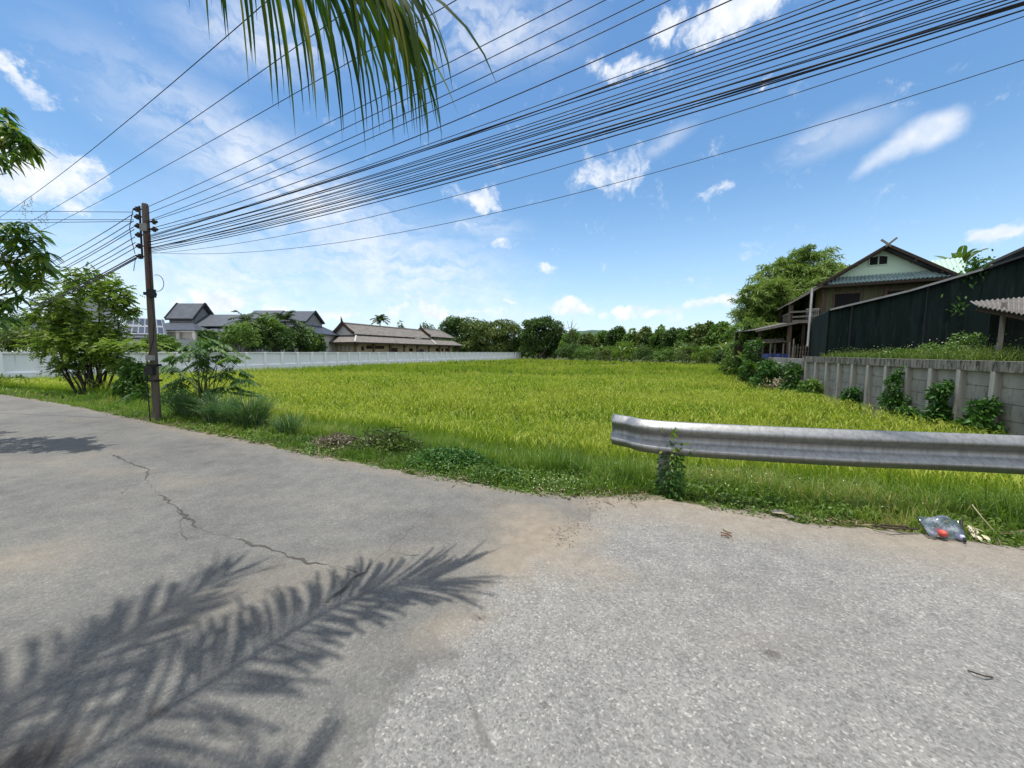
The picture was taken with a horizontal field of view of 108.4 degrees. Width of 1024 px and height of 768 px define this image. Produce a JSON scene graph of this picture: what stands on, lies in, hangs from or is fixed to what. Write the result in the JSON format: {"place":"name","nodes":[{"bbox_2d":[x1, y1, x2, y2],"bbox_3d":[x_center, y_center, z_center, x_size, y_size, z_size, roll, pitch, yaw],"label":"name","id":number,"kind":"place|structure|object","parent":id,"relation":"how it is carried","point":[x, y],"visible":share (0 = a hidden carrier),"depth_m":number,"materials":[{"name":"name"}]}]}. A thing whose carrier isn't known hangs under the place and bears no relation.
{"place":"outdoors","nodes":[
{"label":"outdoors","id":0,"kind":"place"},
{"bbox_2d":[1,2,265,216],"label":"overhead wire","id":1,"kind":"object","parent":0,"point":[147,103],"visible":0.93,"depth_m":9.33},
{"bbox_2d":[20,3,356,226],"bbox_3d":[-12.856,-7.880,12.378,51.206,0.826,0.015,3,6,29],"label":"overhead wire","id":2,"kind":"object","parent":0,"point":[191,119],"visible":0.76,"depth_m":10.08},
{"bbox_2d":[26,0,456,237],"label":"overhead wire","id":3,"kind":"object","parent":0,"point":[247,120],"visible":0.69,"depth_m":10.36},
{"bbox_2d":[0,394,1023,767],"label":"road","id":4,"kind":"structure","parent":0,"point":[170,596],"depth_m":2.04,"materials":[{"name":"concrete"}]},
{"bbox_2d":[239,497,1003,732],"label":"gravel","id":5,"kind":"structure","parent":4,"relation":"on","point":[506,721],"depth_m":2.94,"materials":[{"name":"grey gravel"}]},
{"bbox_2d":[916,515,989,542],"bbox_3d":[3.623,1.168,3.022,0.463,0.172,0.245,1,5,7],"label":"plastic bag","id":6,"kind":"object","parent":4,"relation":"on","point":[943,530],"visible":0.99,"depth_m":3.00,"materials":[{"name":"clear plastic"}]},
{"bbox_2d":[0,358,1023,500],"bbox_3d":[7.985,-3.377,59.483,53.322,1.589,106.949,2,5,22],"label":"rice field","id":7,"kind":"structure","parent":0,"point":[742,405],"depth_m":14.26,"materials":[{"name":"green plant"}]},
{"bbox_2d":[0,354,1023,547],"bbox_3d":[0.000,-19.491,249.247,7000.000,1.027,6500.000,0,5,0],"label":"ground","id":8,"kind":"structure","parent":0,"point":[612,494],"depth_m":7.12,"materials":[{"name":"green plant"}]},
{"bbox_2d":[0,325,54,351],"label":"backyard tree","id":9,"kind":"object","parent":8,"relation":"on","point":[15,333],"visible":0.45,"depth_m":33.09,"materials":[{"name":"green plant"}]},
{"bbox_2d":[0,107,71,340],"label":"mango tree","id":10,"kind":"object","parent":8,"relation":"on","point":[12,136],"visible":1,"depth_m":5.56,"materials":[{"name":"green plant"}]},
{"bbox_2d":[9,262,146,394],"bbox_3d":[-16.082,-1.808,13.852,4.668,5.350,2.720,0,5,0],"label":"roadside tree","id":11,"kind":"object","parent":8,"relation":"on","point":[69,338],"visible":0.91,"depth_m":13.59,"materials":[{"name":"green plant"}]},
{"bbox_2d":[74,334,172,401],"bbox_3d":[-12.423,-0.344,12.117,2.160,2.557,1.974,-1,5,-16],"label":"dark bush","id":12,"kind":"object","parent":8,"relation":"on","point":[131,379],"visible":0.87,"depth_m":11.68,"materials":[{"name":"green plant"}]},
{"bbox_2d":[129,203,163,420],"bbox_3d":[-7.649,-1.250,7.891,0.603,5.035,0.245,0,5,0],"label":"utility pole","id":13,"kind":"object","parent":8,"relation":"on","point":[151,369],"visible":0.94,"depth_m":7.84,"materials":[{"name":"concrete"}]},
{"bbox_2d":[148,0,571,206],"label":"overhead wire","id":14,"kind":"object","parent":13,"relation":"attached to","point":[377,98],"visible":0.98,"depth_m":5.24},
{"bbox_2d":[147,0,604,213],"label":"overhead wire","id":15,"kind":"object","parent":13,"relation":"attached to","point":[400,101],"visible":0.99,"depth_m":5.01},
{"bbox_2d":[147,0,643,220],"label":"overhead wire","id":16,"kind":"object","parent":13,"relation":"attached to","point":[426,103],"visible":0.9,"depth_m":4.75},
{"bbox_2d":[149,0,669,221],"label":"overhead wire","id":17,"kind":"object","parent":13,"relation":"attached to","point":[444,105],"visible":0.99,"depth_m":4.68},
{"bbox_2d":[149,0,731,228],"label":"overhead wire","id":18,"kind":"object","parent":13,"relation":"attached to","point":[481,109],"visible":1,"depth_m":4.51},
{"bbox_2d":[151,0,823,234],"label":"overhead wire","id":19,"kind":"object","parent":13,"relation":"attached to","point":[539,104],"visible":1,"depth_m":4.22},
{"bbox_2d":[148,0,834,231],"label":"overhead wire","id":20,"kind":"object","parent":13,"relation":"attached to","point":[559,102],"visible":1,"depth_m":4.02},
{"bbox_2d":[148,0,859,236],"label":"overhead wire","id":21,"kind":"object","parent":13,"relation":"attached to","point":[560,102],"visible":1,"depth_m":4.07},
{"bbox_2d":[149,0,882,237],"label":"overhead wire","id":22,"kind":"object","parent":13,"relation":"attached to","point":[592,95],"visible":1,"depth_m":3.94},
{"bbox_2d":[150,0,892,239],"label":"overhead wire","id":23,"kind":"object","parent":13,"relation":"attached to","point":[590,103],"visible":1,"depth_m":4.00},
{"bbox_2d":[150,0,912,238],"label":"overhead wire","id":24,"kind":"object","parent":13,"relation":"attached to","point":[614,99],"visible":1,"depth_m":3.92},
{"bbox_2d":[149,0,932,238],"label":"overhead wire","id":25,"kind":"object","parent":13,"relation":"attached to","point":[606,105],"visible":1,"depth_m":3.93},
{"bbox_2d":[149,0,939,241],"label":"overhead wire","id":26,"kind":"object","parent":13,"relation":"attached to","point":[619,104],"visible":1,"depth_m":3.88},
{"bbox_2d":[152,0,950,241],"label":"overhead wire","id":27,"kind":"object","parent":13,"relation":"attached to","point":[595,116],"visible":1,"depth_m":4.08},
{"bbox_2d":[150,0,959,241],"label":"overhead wire","id":28,"kind":"object","parent":13,"relation":"attached to","point":[610,110],"visible":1,"depth_m":4.00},
{"bbox_2d":[149,0,983,245],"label":"overhead wire","id":29,"kind":"object","parent":13,"relation":"attached to","point":[645,106],"visible":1,"depth_m":3.78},
{"bbox_2d":[159,0,995,245],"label":"overhead wire","id":30,"kind":"object","parent":13,"relation":"attached to","point":[633,114],"visible":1,"depth_m":3.70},
{"bbox_2d":[150,0,1007,244],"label":"overhead wire","id":31,"kind":"object","parent":13,"relation":"attached to","point":[651,108],"visible":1,"depth_m":3.72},
{"bbox_2d":[149,0,1018,247],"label":"overhead wire","id":32,"kind":"object","parent":13,"relation":"attached to","point":[631,123],"visible":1,"depth_m":3.97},
{"bbox_2d":[149,1,1023,248],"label":"overhead wire","id":33,"kind":"object","parent":13,"relation":"attached to","point":[921,33],"visible":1,"depth_m":3.78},
{"bbox_2d":[150,3,1023,250],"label":"overhead wire","id":34,"kind":"object","parent":13,"relation":"attached to","point":[641,122],"visible":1,"depth_m":3.82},
{"bbox_2d":[150,16,1023,253],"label":"overhead wire","id":35,"kind":"object","parent":13,"relation":"attached to","point":[662,135],"visible":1,"depth_m":3.73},
{"bbox_2d":[150,59,1023,253],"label":"overhead wire","id":36,"kind":"object","parent":13,"relation":"attached to","point":[665,169],"visible":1,"depth_m":3.77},
{"bbox_2d":[151,9,1023,251],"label":"overhead wire","id":37,"kind":"object","parent":13,"relation":"attached to","point":[658,122],"visible":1,"depth_m":3.74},
{"bbox_2d":[152,4,1023,248],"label":"overhead wire","id":38,"kind":"object","parent":13,"relation":"attached to","point":[605,130],"visible":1,"depth_m":4.09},
{"bbox_2d":[123,318,196,351],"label":"solar roof house","id":39,"kind":"structure","parent":8,"relation":"on","point":[141,330],"depth_m":43.38,"materials":[{"name":"grey tile"}]},
{"bbox_2d":[138,333,182,351],"bbox_3d":[-36.018,-2.881,37.851,4.345,4.844,2.707,0,5,0],"label":"backyard tree","id":40,"kind":"object","parent":8,"relation":"on","point":[172,341],"visible":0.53,"depth_m":37.46,"materials":[{"name":"green plant"}]},
{"bbox_2d":[141,384,238,416],"bbox_3d":[-7.720,0.368,8.731,1.994,0.924,1.753,-3,6,-28],"label":"lemongrass","id":41,"kind":"object","parent":8,"relation":"on","point":[181,407],"visible":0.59,"depth_m":8.60,"materials":[{"name":"green plant"}]},
{"bbox_2d":[115,337,267,419],"bbox_3d":[-7.505,-0.019,8.680,3.362,2.134,1.428,0,5,0],"label":"pinnate shrub","id":42,"kind":"object","parent":8,"relation":"on","point":[203,357],"visible":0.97,"depth_m":8.56,"materials":[{"name":"green plant"}]},
{"bbox_2d":[123,303,272,351],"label":"slate roof house","id":43,"kind":"structure","parent":8,"relation":"on","point":[186,320],"depth_m":51.09,"materials":[{"name":"grey tile"}]},
{"bbox_2d":[194,328,224,364],"bbox_3d":[-29.541,-2.843,35.933,2.972,5.117,1.882,2,5,24],"label":"garden tree","id":44,"kind":"object","parent":8,"relation":"on","point":[205,333],"visible":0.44,"depth_m":35.44,"materials":[{"name":"green plant"}]},
{"bbox_2d":[179,388,248,424],"bbox_3d":[-6.296,0.467,7.866,1.657,0.877,1.628,3,6,35],"label":"lemongrass","id":45,"kind":"object","parent":8,"relation":"on","point":[205,413],"visible":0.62,"depth_m":7.78,"materials":[{"name":"green plant"}]},
{"bbox_2d":[217,320,262,351],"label":"garden tree","id":46,"kind":"object","parent":8,"relation":"on","point":[240,334],"visible":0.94,"depth_m":40.61,"materials":[{"name":"green plant"}]},
{"bbox_2d":[194,384,291,429],"bbox_3d":[-5.400,0.459,7.485,1.847,0.944,2.039,4,6,37],"label":"lemongrass","id":47,"kind":"object","parent":8,"relation":"on","point":[249,413],"visible":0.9,"depth_m":7.36,"materials":[{"name":"green plant"}]},
{"bbox_2d":[218,309,270,351],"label":"garden palm","id":48,"kind":"object","parent":8,"relation":"on","point":[245,317],"visible":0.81,"depth_m":43.60,"materials":[{"name":"green plant"}]},
{"bbox_2d":[243,322,274,351],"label":"garden tree","id":49,"kind":"object","parent":8,"relation":"on","point":[262,332],"visible":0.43,"depth_m":44.11,"materials":[{"name":"green plant"}]},
{"bbox_2d":[0,352,520,378],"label":"boundary wall","id":50,"kind":"structure","parent":8,"relation":"on","point":[13,364],"depth_m":43.95,"materials":[{"name":"paint"}]},
{"bbox_2d":[256,312,289,351],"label":"garden tree","id":51,"kind":"object","parent":8,"relation":"on","point":[272,322],"visible":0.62,"depth_m":44.95,"materials":[{"name":"green plant"}]},
{"bbox_2d":[259,325,300,351],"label":"garden tree","id":52,"kind":"object","parent":8,"relation":"on","point":[284,339],"visible":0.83,"depth_m":45.17,"materials":[{"name":"green plant"}]},
{"bbox_2d":[261,310,306,351],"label":"garden palm","id":53,"kind":"object","parent":8,"relation":"on","point":[285,316],"visible":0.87,"depth_m":47.38,"materials":[{"name":"green plant"}]},
{"bbox_2d":[255,408,319,434],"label":"lemongrass","id":54,"kind":"object","parent":8,"relation":"on","point":[279,427],"visible":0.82,"depth_m":6.93,"materials":[{"name":"green plant"}]},
{"bbox_2d":[252,310,339,351],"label":"slate roof house","id":55,"kind":"structure","parent":8,"relation":"on","point":[313,319],"depth_m":67.04,"materials":[{"name":"grey tile"}]},
{"bbox_2d":[288,321,312,351],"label":"garden tree","id":56,"kind":"object","parent":8,"relation":"on","point":[303,340],"visible":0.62,"depth_m":48.19,"materials":[{"name":"green plant"}]},
{"bbox_2d":[304,429,365,451],"bbox_3d":[-2.844,0.965,6.074,1.007,0.412,1.014,4,6,36],"label":"brush heap","id":57,"kind":"object","parent":8,"relation":"on","point":[341,438],"visible":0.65,"depth_m":5.99,"materials":[{"name":"brown plant"}]},
{"bbox_2d":[189,0,495,150],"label":"coconut palm","id":58,"kind":"object","parent":8,"relation":"on","point":[402,29],"visible":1,"depth_m":2.25,"materials":[{"name":"green plant"}]},
{"bbox_2d":[344,425,440,455],"bbox_3d":[-1.912,0.961,5.877,1.700,0.721,1.143,0,5,0],"label":"scrub mound","id":59,"kind":"object","parent":8,"relation":"on","point":[370,438],"visible":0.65,"depth_m":5.73,"materials":[{"name":"green plant"}]},
{"bbox_2d":[329,318,461,351],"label":"shingled pavilion","id":60,"kind":"structure","parent":8,"relation":"on","point":[354,337],"depth_m":78.22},
{"bbox_2d":[400,445,503,475],"bbox_3d":[-0.802,1.073,5.120,1.538,0.439,1.056,0,5,0],"label":"creeper mound","id":61,"kind":"object","parent":8,"relation":"on","point":[452,453],"visible":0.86,"depth_m":4.91,"materials":[{"name":"green plant"}]},
{"bbox_2d":[436,315,480,351],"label":"tree","id":62,"kind":"object","parent":8,"relation":"on","point":[450,325],"visible":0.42,"depth_m":122.64,"materials":[{"name":"green plant"}]},
{"bbox_2d":[456,317,520,351],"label":"tree","id":63,"kind":"object","parent":8,"relation":"on","point":[502,333],"visible":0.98,"depth_m":119.35,"materials":[{"name":"green plant"}]},
{"bbox_2d":[457,466,547,485],"bbox_3d":[-0.117,1.104,4.498,1.143,0.213,0.608,0,5,0],"label":"creeper patch","id":64,"kind":"object","parent":8,"relation":"on","point":[494,470],"visible":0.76,"depth_m":4.40,"materials":[{"name":"green plant"}]},
{"bbox_2d":[517,315,567,359],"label":"tree","id":65,"kind":"object","parent":8,"relation":"on","point":[552,334],"visible":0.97,"depth_m":113.07,"materials":[{"name":"green plant"}]},
{"bbox_2d":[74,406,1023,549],"bbox_3d":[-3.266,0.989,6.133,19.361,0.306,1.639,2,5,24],"label":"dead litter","id":66,"kind":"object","parent":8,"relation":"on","point":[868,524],"visible":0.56,"depth_m":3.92,"materials":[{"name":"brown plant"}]},
{"bbox_2d":[555,340,582,359],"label":"bush","id":67,"kind":"object","parent":8,"relation":"on","point":[566,351],"visible":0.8,"depth_m":100.22,"materials":[{"name":"green plant"}]},
{"bbox_2d":[558,328,580,360],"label":"tree","id":68,"kind":"object","parent":8,"relation":"on","point":[566,340],"visible":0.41,"depth_m":108.17,"materials":[{"name":"green plant"}]},
{"bbox_2d":[126,411,1023,547],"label":"roadside weeds","id":69,"kind":"object","parent":8,"relation":"on","point":[308,449],"visible":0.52,"depth_m":3.97,"materials":[{"name":"green plant"}]},
{"bbox_2d":[574,332,600,359],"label":"tree","id":70,"kind":"object","parent":8,"relation":"on","point":[588,339],"visible":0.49,"depth_m":104.41,"materials":[{"name":"green plant"}]},
{"bbox_2d":[183,405,1020,519],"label":"seeding grass","id":71,"kind":"structure","parent":8,"relation":"on","point":[682,463],"depth_m":4.52,"materials":[{"name":"green plant"}]},
{"bbox_2d":[604,326,626,360],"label":"tree","id":72,"kind":"object","parent":8,"relation":"on","point":[614,336],"visible":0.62,"depth_m":102.08,"materials":[{"name":"green plant"}]},
{"bbox_2d":[611,340,636,361],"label":"bush","id":73,"kind":"object","parent":8,"relation":"on","point":[624,355],"visible":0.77,"depth_m":87.95,"materials":[{"name":"green plant"}]},
{"bbox_2d":[631,326,654,359],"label":"tree","id":74,"kind":"object","parent":8,"relation":"on","point":[644,335],"visible":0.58,"depth_m":94.14,"materials":[{"name":"green plant"}]},
{"bbox_2d":[630,343,658,361],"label":"bush","id":75,"kind":"object","parent":8,"relation":"on","point":[641,352],"visible":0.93,"depth_m":83.29,"materials":[{"name":"green plant"}]},
{"bbox_2d":[647,324,672,361],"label":"tree","id":76,"kind":"object","parent":8,"relation":"on","point":[654,341],"visible":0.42,"depth_m":90.52,"materials":[{"name":"green plant"}]},
{"bbox_2d":[652,346,680,362],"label":"bush","id":77,"kind":"object","parent":8,"relation":"on","point":[663,355],"visible":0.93,"depth_m":78.56,"materials":[{"name":"green plant"}]},
{"bbox_2d":[659,327,685,362],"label":"tree","id":78,"kind":"object","parent":8,"relation":"on","point":[669,337],"visible":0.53,"depth_m":86.42,"materials":[{"name":"green plant"}]},
{"bbox_2d":[653,425,694,501],"bbox_3d":[1.711,0.815,3.915,0.412,0.860,0.412,0,5,0],"label":"climbing vine","id":79,"kind":"object","parent":8,"relation":"on","point":[672,482],"visible":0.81,"depth_m":3.88,"materials":[{"name":"green plant"}]},
{"bbox_2d":[673,325,692,362],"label":"tree","id":80,"kind":"object","parent":8,"relation":"on","point":[685,338],"visible":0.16,"depth_m":82.88,"materials":[{"name":"green plant"}]},
{"bbox_2d":[672,342,697,363],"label":"field tree","id":81,"kind":"object","parent":8,"relation":"on","point":[679,353],"visible":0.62,"depth_m":73.89,"materials":[{"name":"green plant"}]},
{"bbox_2d":[689,320,715,363],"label":"tree","id":82,"kind":"object","parent":8,"relation":"on","point":[698,332],"visible":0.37,"depth_m":78.46,"materials":[{"name":"green plant"}]},
{"bbox_2d":[701,321,730,351],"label":"tree","id":83,"kind":"object","parent":8,"relation":"on","point":[713,334],"visible":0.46,"depth_m":74.67,"materials":[{"name":"green plant"}]},
{"bbox_2d":[717,343,741,380],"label":"edge shrub","id":84,"kind":"object","parent":8,"relation":"on","point":[734,365],"visible":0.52,"depth_m":31.05,"materials":[{"name":"green plant"}]},
{"bbox_2d":[736,337,764,386],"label":"edge shrub","id":85,"kind":"object","parent":8,"relation":"on","point":[746,370],"visible":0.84,"depth_m":24.82,"materials":[{"name":"green plant"}]},
{"bbox_2d":[746,358,786,394],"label":"edge shrub","id":86,"kind":"object","parent":8,"relation":"on","point":[770,370],"visible":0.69,"depth_m":21.48,"materials":[{"name":"green plant"}]},
{"bbox_2d":[765,357,804,380],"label":"edge wall","id":87,"kind":"structure","parent":8,"relation":"on","point":[794,360],"depth_m":21.11,"materials":[{"name":"grey concrete"}]},
{"bbox_2d":[777,360,805,394],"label":"edge shrub","id":88,"kind":"object","parent":8,"relation":"on","point":[792,376],"visible":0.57,"depth_m":19.52,"materials":[{"name":"green plant"}]},
{"bbox_2d":[793,376,823,402],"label":"edge shrub","id":89,"kind":"object","parent":8,"relation":"on","point":[813,386],"visible":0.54,"depth_m":17.54,"materials":[{"name":"green plant"}]},
{"bbox_2d":[611,414,1023,493],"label":"guard rail","id":90,"kind":"object","parent":8,"relation":"on","point":[985,453],"visible":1,"depth_m":3.53,"materials":[{"name":"metal"}]},
{"bbox_2d":[836,386,863,411],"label":"bush","id":91,"kind":"object","parent":8,"relation":"on","point":[853,394],"visible":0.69,"depth_m":14.81,"materials":[{"name":"green plant"}]},
{"bbox_2d":[876,365,911,422],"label":"bush","id":92,"kind":"object","parent":8,"relation":"on","point":[894,399],"visible":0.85,"depth_m":12.51,"materials":[{"name":"green plant"}]},
{"bbox_2d":[894,405,922,427],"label":"bush","id":93,"kind":"object","parent":8,"relation":"on","point":[908,410],"visible":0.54,"depth_m":11.73,"materials":[{"name":"green plant"}]},
{"bbox_2d":[803,357,1023,434],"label":"retaining wall","id":94,"kind":"structure","parent":8,"relation":"on","point":[999,379],"depth_m":11.38,"materials":[{"name":"concrete"}]},
{"bbox_2d":[919,379,954,431],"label":"bush","id":95,"kind":"object","parent":8,"relation":"on","point":[939,395],"visible":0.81,"depth_m":10.68,"materials":[{"name":"green plant"}]},
{"bbox_2d":[951,394,1008,434],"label":"bush","id":96,"kind":"object","parent":8,"relation":"on","point":[974,416],"visible":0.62,"depth_m":9.37,"materials":[{"name":"green plant"}]},
{"bbox_2d":[0,0,1023,351],"label":"sky","id":97,"kind":"structure","parent":0,"point":[939,171],"materials":[{"name":"blue"}]},
{"bbox_2d":[756,357,1022,405],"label":"yard ground","id":98,"kind":"structure","parent":0,"point":[882,376],"depth_m":12.27,"materials":[{"name":"soil"}]},
{"bbox_2d":[734,318,811,358],"bbox_3d":[19.457,-3.366,27.965,3.742,2.898,4.731,2,5,19],"label":"lean to shed","id":99,"kind":"object","parent":98,"relation":"on","point":[738,347],"visible":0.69,"depth_m":29.35,"materials":[{"name":"brown wood"}]},
{"bbox_2d":[723,244,849,364],"bbox_3d":[23.338,-6.303,30.456,12.405,10.767,6.814,0,5,0],"label":"bamboo clump","id":100,"kind":"object","parent":98,"relation":"on","point":[790,278],"visible":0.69,"depth_m":29.87,"materials":[{"name":"green plant"}]},
{"bbox_2d":[774,237,965,356],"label":"stilt house","id":101,"kind":"structure","parent":98,"relation":"on","point":[887,269],"depth_m":23.57,"materials":[{"name":"brown wood"}]},
{"bbox_2d":[832,292,861,307],"bbox_3d":[21.971,-5.452,24.242,1.405,1.100,0.095,3,6,28],"label":"window","id":102,"kind":"structure","parent":101,"relation":"in","point":[839,299],"depth_m":24.23,"materials":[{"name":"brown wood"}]},
{"bbox_2d":[809,247,1023,356],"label":"net shed","id":103,"kind":"structure","parent":98,"relation":"on","point":[917,317],"depth_m":16.76,"materials":[{"name":"black fabric"}]},
{"bbox_2d":[941,249,995,315],"bbox_3d":[19.387,-4.297,15.885,2.472,2.883,1.108,0,5,0],"label":"hanging creeper","id":104,"kind":"object","parent":103,"relation":"hanging from","point":[975,265],"visible":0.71,"depth_m":15.72,"materials":[{"name":"green plant"}]},
{"bbox_2d":[819,333,1023,361],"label":"yard weeds","id":105,"kind":"object","parent":98,"relation":"on","point":[980,354],"visible":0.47,"depth_m":11.71,"materials":[{"name":"green plant"}]},
{"bbox_2d":[922,330,986,353],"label":"yard bush","id":106,"kind":"object","parent":98,"relation":"on","point":[965,341],"visible":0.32,"depth_m":12.79,"materials":[{"name":"green plant"}]},
{"bbox_2d":[936,245,994,265],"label":"banana plant","id":107,"kind":"object","parent":98,"relation":"on","point":[965,255],"visible":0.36,"depth_m":29.65,"materials":[{"name":"green plant"}]},
{"bbox_2d":[970,297,1023,356],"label":"open shelter","id":108,"kind":"object","parent":98,"relation":"on","point":[1006,316],"visible":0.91,"depth_m":12.39,"materials":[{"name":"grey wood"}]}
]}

